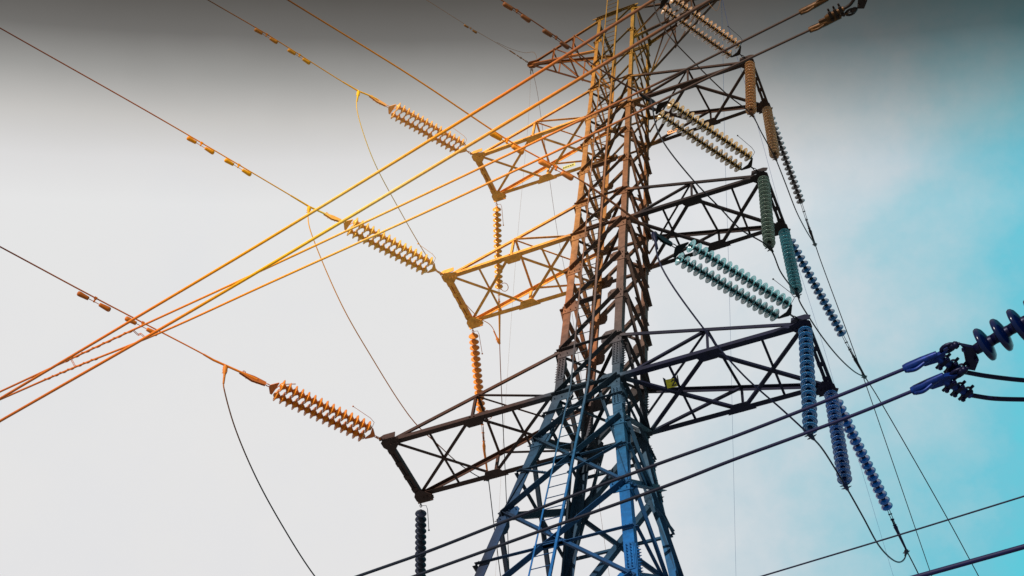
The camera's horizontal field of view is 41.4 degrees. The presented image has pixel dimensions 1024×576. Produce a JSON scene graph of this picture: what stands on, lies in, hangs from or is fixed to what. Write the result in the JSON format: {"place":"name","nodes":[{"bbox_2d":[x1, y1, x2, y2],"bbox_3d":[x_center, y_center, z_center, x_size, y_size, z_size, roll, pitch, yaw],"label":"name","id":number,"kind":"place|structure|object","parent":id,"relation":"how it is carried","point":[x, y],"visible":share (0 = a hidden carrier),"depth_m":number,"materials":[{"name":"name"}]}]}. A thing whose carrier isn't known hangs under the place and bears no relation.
{"place":"outdoors","nodes":[
{"label":"outdoors","id":0,"kind":"place"},
{"bbox_2d":[0,0,655,399],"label":"conductor","id":1,"kind":"object","parent":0,"point":[340,194],"visible":1,"depth_m":11.67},
{"bbox_2d":[0,0,712,421],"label":"conductor","id":2,"kind":"object","parent":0,"point":[662,28],"visible":1,"depth_m":11.13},
{"bbox_2d":[0,0,1023,575],"label":"sky","id":3,"kind":"structure","parent":0,"point":[900,123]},
{"bbox_2d":[799,0,828,14],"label":"dead end clamp","id":4,"kind":"object","parent":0,"point":[810,7],"visible":1,"depth_m":13.40,"materials":[{"name":"brown metal"}]},
{"bbox_2d":[0,12,799,392],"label":"conductor","id":5,"kind":"object","parent":4,"relation":"attached to","point":[432,190],"visible":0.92,"depth_m":14.96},
{"bbox_2d":[808,0,857,32],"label":"dead end clamp","id":6,"kind":"object","parent":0,"point":[833,16],"visible":1,"depth_m":13.36,"materials":[{"name":"brown metal"}]},
{"bbox_2d":[1,29,808,399],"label":"conductor","id":7,"kind":"object","parent":6,"relation":"attached to","point":[425,211],"visible":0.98,"depth_m":15.03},
{"bbox_2d":[857,0,866,8],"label":"insulator string","id":8,"kind":"object","parent":6,"relation":"attached to","point":[861,4],"visible":1,"depth_m":13.28,"materials":[{"name":"brown ceramic"}]},
{"bbox_2d":[911,544,1023,575],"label":"conductor","id":9,"kind":"object","parent":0,"point":[974,560],"visible":1,"depth_m":6.51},
{"bbox_2d":[960,301,1023,370],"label":"insulator string","id":10,"kind":"object","parent":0,"point":[985,343],"visible":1,"depth_m":9.17,"materials":[{"name":"blue ceramic"}]},
{"bbox_2d":[902,341,1023,382],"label":"dead end clamp","id":11,"kind":"object","parent":10,"relation":"attached to","point":[931,358],"visible":0.95,"depth_m":9.37,"materials":[{"name":"blue metal"}]},
{"bbox_2d":[355,368,903,575],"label":"conductor","id":12,"kind":"object","parent":11,"relation":"attached to","point":[648,467],"visible":1,"depth_m":10.18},
{"bbox_2d":[910,366,1023,401],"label":"dead end clamp","id":13,"kind":"object","parent":10,"relation":"attached to","point":[937,381],"visible":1,"depth_m":9.38,"materials":[{"name":"blue metal"}]},
{"bbox_2d":[412,390,911,575],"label":"conductor","id":14,"kind":"object","parent":13,"relation":"attached to","point":[906,393],"visible":1,"depth_m":10.13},
{"label":"ground","id":15,"kind":"structure","parent":0,"visible":0},
{"bbox_2d":[379,0,838,575],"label":"transmission tower","id":16,"kind":"structure","parent":15,"relation":"on","point":[585,450],"depth_m":25.49,"materials":[{"name":"metal"}]},
{"bbox_2d":[239,371,380,441],"bbox_3d":[-3.561,2.106,24.795,3.034,0.502,0.589,29,-58,-13],"label":"insulator string","id":17,"kind":"object","parent":16,"relation":"attached to","point":[319,415],"visible":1,"depth_m":24.71,"materials":[{"name":"orange ceramic"}]},
{"bbox_2d":[0,246,257,379],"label":"conductor","id":18,"kind":"object","parent":17,"relation":"attached to","point":[223,364],"visible":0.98,"depth_m":23.70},
{"bbox_2d":[77,291,110,311],"bbox_3d":[-7.221,0.215,23.463,0.629,0.186,0.091,32,-58,-15],"label":"vibration damper","id":19,"kind":"object","parent":18,"relation":"attached to","point":[101,305],"visible":1,"depth_m":23.44,"materials":[{"name":"orange metal"}]},
{"bbox_2d":[125,316,157,335],"bbox_3d":[-6.473,0.649,23.731,0.629,0.186,0.091,31,-58,-15],"label":"vibration damper","id":20,"kind":"object","parent":18,"relation":"attached to","point":[134,322],"visible":0.76,"depth_m":23.68,"materials":[{"name":"orange metal"}]},
{"bbox_2d":[323,212,440,274],"bbox_3d":[-2.651,-1.001,29.154,3.008,0.502,0.589,30,-58,-13],"label":"insulator string","id":21,"kind":"object","parent":16,"relation":"attached to","point":[355,233],"visible":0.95,"depth_m":29.08,"materials":[{"name":"orange ceramic"}]},
{"bbox_2d":[0,28,329,215],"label":"conductor","id":22,"kind":"object","parent":21,"relation":"attached to","point":[313,208],"visible":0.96,"depth_m":27.58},
{"bbox_2d":[186,136,214,154],"bbox_3d":[-6.374,-2.940,27.798,0.629,0.186,0.091,32,-58,-15],"label":"vibration damper","id":23,"kind":"object","parent":22,"relation":"attached to","point":[207,149],"visible":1,"depth_m":27.78,"materials":[{"name":"orange metal"}]},
{"bbox_2d":[224,158,251,175],"bbox_3d":[-5.663,-2.514,28.061,0.629,0.186,0.091,33,-59,-15],"label":"vibration damper","id":24,"kind":"object","parent":22,"relation":"attached to","point":[231,163],"visible":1,"depth_m":28.04,"materials":[{"name":"orange metal"}]},
{"bbox_2d":[369,95,470,153],"bbox_3d":[-2.163,-4.079,33.688,3.085,0.502,0.589,30,-58,-14],"label":"insulator string","id":25,"kind":"object","parent":16,"relation":"attached to","point":[391,108],"visible":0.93,"depth_m":33.58,"materials":[{"name":"orange ceramic"}]},
{"bbox_2d":[208,0,377,99],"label":"conductor","id":26,"kind":"object","parent":25,"relation":"attached to","point":[297,53],"visible":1,"depth_m":32.65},
{"bbox_2d":[254,28,277,43],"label":"vibration damper","id":27,"kind":"object","parent":26,"relation":"attached to","point":[266,34],"visible":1,"depth_m":32.30,"materials":[{"name":"orange metal"}]},
{"bbox_2d":[287,48,310,64],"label":"vibration damper","id":28,"kind":"object","parent":26,"relation":"attached to","point":[289,50],"visible":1,"depth_m":32.58,"materials":[{"name":"orange metal"}]},
{"bbox_2d":[415,504,429,575],"bbox_3d":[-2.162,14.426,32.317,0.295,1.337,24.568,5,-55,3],"label":"insulator string","id":29,"kind":"object","parent":16,"relation":"attached to","point":[420,535],"visible":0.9,"depth_m":26.33,"materials":[{"name":"black ceramic"}]},
{"bbox_2d":[222,364,314,575],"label":"jumper loop","id":30,"kind":"object","parent":29,"relation":"hanging from","point":[225,369],"visible":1,"depth_m":24.07,"materials":[{"name":"metal"}]},
{"bbox_2d":[469,329,491,469],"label":"insulator string","id":31,"kind":"object","parent":16,"relation":"attached to","point":[476,359],"visible":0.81,"depth_m":30.77,"materials":[{"name":"orange ceramic"}]},
{"bbox_2d":[306,206,488,480],"bbox_3d":[-2.493,1.843,29.931,0.128,1.539,8.314,-20,-60,19],"label":"jumper loop","id":32,"kind":"object","parent":31,"relation":"hanging from","point":[308,208],"visible":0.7,"depth_m":28.69,"materials":[{"name":"brown metal"}]},
{"bbox_2d":[483,427,500,575],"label":"conductor","id":33,"kind":"object","parent":31,"relation":"attached to","point":[491,507],"visible":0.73,"depth_m":32.89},
{"bbox_2d":[427,0,536,62],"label":"earth wire","id":34,"kind":"object","parent":16,"relation":"attached to","point":[492,40],"visible":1,"depth_m":38.99,"materials":[{"name":"brown metal"}]},
{"bbox_2d":[492,202,508,341],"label":"insulator string","id":35,"kind":"object","parent":16,"relation":"attached to","point":[497,236],"visible":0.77,"depth_m":35.37,"materials":[{"name":"orange ceramic"}]},
{"bbox_2d":[356,90,500,343],"bbox_3d":[-2.110,-1.276,34.523,0.128,1.552,8.215,-18,-60,18],"label":"jumper loop","id":36,"kind":"object","parent":35,"relation":"hanging from","point":[358,95],"visible":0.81,"depth_m":33.07,"materials":[{"name":"brown metal"}]},
{"bbox_2d":[499,303,508,561],"bbox_3d":[0.051,13.086,44.033,0.064,1.519,29.929,1,-56,5],"label":"conductor","id":37,"kind":"object","parent":35,"relation":"attached to","point":[503,441],"visible":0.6,"depth_m":38.61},
{"bbox_2d":[495,69,530,575],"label":"earth wire","id":38,"kind":"object","parent":16,"relation":"attached to","point":[513,288],"visible":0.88,"depth_m":42.96,"materials":[{"name":"beige metal"}]},
{"bbox_2d":[563,163,575,169],"bbox_3d":[1.434,-3.062,34.095,0.342,0.093,0.046,-17,-59,17],"label":"name plate","id":39,"kind":"object","parent":16,"relation":"attached to","point":[569,166],"visible":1,"depth_m":34.09,"materials":[{"name":"yellow metal"}]},
{"bbox_2d":[531,69,608,570],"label":"earth wire","id":40,"kind":"object","parent":16,"relation":"attached to","point":[564,268],"visible":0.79,"depth_m":42.19,"materials":[{"name":"grey metal"}]},
{"bbox_2d":[663,375,679,389],"bbox_3d":[2.811,1.659,23.876,0.272,0.177,0.219,-11,-58,14],"label":"phase plate","id":41,"kind":"object","parent":16,"relation":"attached to","point":[669,383],"visible":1,"depth_m":23.88,"materials":[{"name":"metal"}]},
{"bbox_2d":[667,128,677,133],"bbox_3d":[3.985,-3.861,33.227,0.380,0.092,0.050,-17,-59,17],"label":"name plate","id":42,"kind":"object","parent":16,"relation":"attached to","point":[671,131],"visible":0.75,"depth_m":33.23,"materials":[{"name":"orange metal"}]},
{"bbox_2d":[639,92,758,171],"bbox_3d":[3.831,-3.115,26.976,3.147,0.499,0.636,32,-58,-15],"label":"insulator string","id":43,"kind":"object","parent":16,"relation":"attached to","point":[719,137],"visible":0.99,"depth_m":26.93,"materials":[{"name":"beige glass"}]},
{"bbox_2d":[501,0,649,98],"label":"conductor","id":44,"kind":"object","parent":43,"relation":"attached to","point":[622,83],"visible":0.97,"depth_m":26.20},
{"bbox_2d":[502,2,530,22],"bbox_3d":[0.093,-5.198,25.521,0.629,0.186,0.091,32,-58,-15],"label":"vibration damper","id":45,"kind":"object","parent":44,"relation":"attached to","point":[522,16],"visible":1,"depth_m":25.50,"materials":[{"name":"brown metal"}]},
{"bbox_2d":[542,29,569,49],"bbox_3d":[0.840,-4.748,25.799,0.629,0.186,0.091,33,-59,-16],"label":"vibration damper","id":46,"kind":"object","parent":44,"relation":"attached to","point":[550,35],"visible":1,"depth_m":25.78,"materials":[{"name":"brown metal"}]},
{"bbox_2d":[660,0,745,58],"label":"insulator string","id":47,"kind":"object","parent":16,"relation":"attached to","point":[701,34],"visible":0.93,"depth_m":31.51,"materials":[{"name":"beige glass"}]},
{"bbox_2d":[654,231,799,320],"bbox_3d":[3.638,-0.215,22.389,3.184,0.499,0.636,31,-58,-14],"label":"insulator string","id":48,"kind":"object","parent":16,"relation":"attached to","point":[770,293],"visible":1,"depth_m":22.35,"materials":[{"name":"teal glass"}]},
{"bbox_2d":[287,0,659,237],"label":"conductor","id":49,"kind":"object","parent":48,"relation":"attached to","point":[621,209],"visible":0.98,"depth_m":20.82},
{"bbox_2d":[490,132,523,154],"bbox_3d":[-0.077,-2.261,20.959,0.629,0.186,0.091,32,-58,-15],"label":"vibration damper","id":50,"kind":"object","parent":49,"relation":"attached to","point":[499,138],"visible":0.88,"depth_m":20.93,"materials":[{"name":"orange metal"}]},
{"bbox_2d":[538,159,573,180],"bbox_3d":[0.689,-1.864,21.198,0.629,0.186,0.091,28,-57,-13],"label":"vibration damper","id":51,"kind":"object","parent":49,"relation":"attached to","point":[542,162],"visible":0.97,"depth_m":21.17,"materials":[{"name":"orange metal"}]},
{"bbox_2d":[721,0,735,559],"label":"earth wire","id":52,"kind":"object","parent":16,"relation":"attached to","point":[729,297],"visible":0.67,"depth_m":43.12,"materials":[{"name":"grey metal"}]},
{"bbox_2d":[745,61,756,117],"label":"insulator string","id":53,"kind":"object","parent":16,"relation":"hanging from","point":[750,91],"visible":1,"depth_m":30.64,"materials":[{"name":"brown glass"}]},
{"bbox_2d":[653,1,816,246],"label":"jumper loop","id":54,"kind":"object","parent":53,"relation":"hanging from","point":[814,244],"visible":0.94,"depth_m":30.09,"materials":[{"name":"metal"}]},
{"bbox_2d":[758,176,775,251],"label":"insulator string","id":55,"kind":"object","parent":16,"relation":"hanging from","point":[767,222],"visible":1,"depth_m":26.09,"materials":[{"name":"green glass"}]},
{"bbox_2d":[762,106,779,161],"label":"insulator string","id":56,"kind":"object","parent":16,"relation":"hanging from","point":[769,125],"visible":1,"depth_m":31.32,"materials":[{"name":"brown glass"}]},
{"bbox_2d":[778,228,802,298],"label":"insulator string","id":57,"kind":"object","parent":16,"relation":"hanging from","point":[790,262],"visible":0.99,"depth_m":26.85,"materials":[{"name":"teal glass"}]},
{"bbox_2d":[649,98,866,378],"bbox_3d":[5.399,-0.300,26.876,0.871,2.747,8.276,-31,-64,24],"label":"jumper loop","id":58,"kind":"object","parent":57,"relation":"hanging from","point":[651,101],"visible":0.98,"depth_m":25.45,"materials":[{"name":"black metal"}]},
{"bbox_2d":[774,117,814,241],"bbox_3d":[6.911,-2.741,33.472,0.222,0.337,4.072,-17,-59,17],"label":"insulator string","id":59,"kind":"object","parent":16,"relation":"attached to","point":[790,172],"visible":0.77,"depth_m":33.35,"materials":[{"name":"grey"}]},
{"bbox_2d":[806,219,931,575],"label":"conductor","id":60,"kind":"object","parent":59,"relation":"attached to","point":[871,400],"visible":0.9,"depth_m":36.73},
{"bbox_2d":[722,0,892,573],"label":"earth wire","id":61,"kind":"object","parent":16,"relation":"attached to","point":[800,274],"visible":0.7,"depth_m":41.92,"materials":[{"name":"grey metal"}]},
{"bbox_2d":[798,324,817,440],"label":"insulator string","id":62,"kind":"object","parent":16,"relation":"hanging from","point":[807,378],"visible":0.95,"depth_m":21.52,"materials":[{"name":"blue glass"}]},
{"bbox_2d":[651,231,909,562],"bbox_3d":[5.017,2.547,22.262,0.966,2.741,8.418,-30,-64,24],"label":"jumper loop","id":63,"kind":"object","parent":62,"relation":"hanging from","point":[654,239],"visible":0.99,"depth_m":21.02,"materials":[{"name":"black metal"}]},
{"bbox_2d":[792,239,864,374],"bbox_3d":[6.683,0.339,28.906,0.219,0.345,4.212,-24,-62,21],"label":"insulator string","id":64,"kind":"object","parent":16,"relation":"attached to","point":[815,285],"visible":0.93,"depth_m":28.74,"materials":[{"name":"blue"}]},
{"bbox_2d":[848,346,978,575],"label":"conductor","id":65,"kind":"object","parent":64,"relation":"attached to","point":[919,468],"visible":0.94,"depth_m":30.85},
{"bbox_2d":[824,388,851,490],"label":"insulator string","id":66,"kind":"object","parent":16,"relation":"attached to","point":[839,446],"visible":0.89,"depth_m":22.25,"materials":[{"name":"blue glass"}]},
{"bbox_2d":[839,399,905,548],"bbox_3d":[6.430,3.284,24.358,0.219,0.344,4.035,-21,-61,19],"label":"insulator string","id":67,"kind":"object","parent":16,"relation":"attached to","point":[870,471],"visible":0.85,"depth_m":24.22,"materials":[{"name":"blue"}]},
{"bbox_2d":[892,518,918,573],"bbox_3d":[11.860,12.830,29.499,0.056,1.115,21.850,-20,-60,19],"label":"conductor","id":68,"kind":"object","parent":67,"relation":"attached to","point":[908,553],"visible":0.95,"depth_m":25.29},
{"bbox_2d":[761,495,1023,575],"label":"conductor","id":69,"kind":"object","parent":16,"relation":"attached to","point":[896,535],"visible":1,"depth_m":20.33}
]}

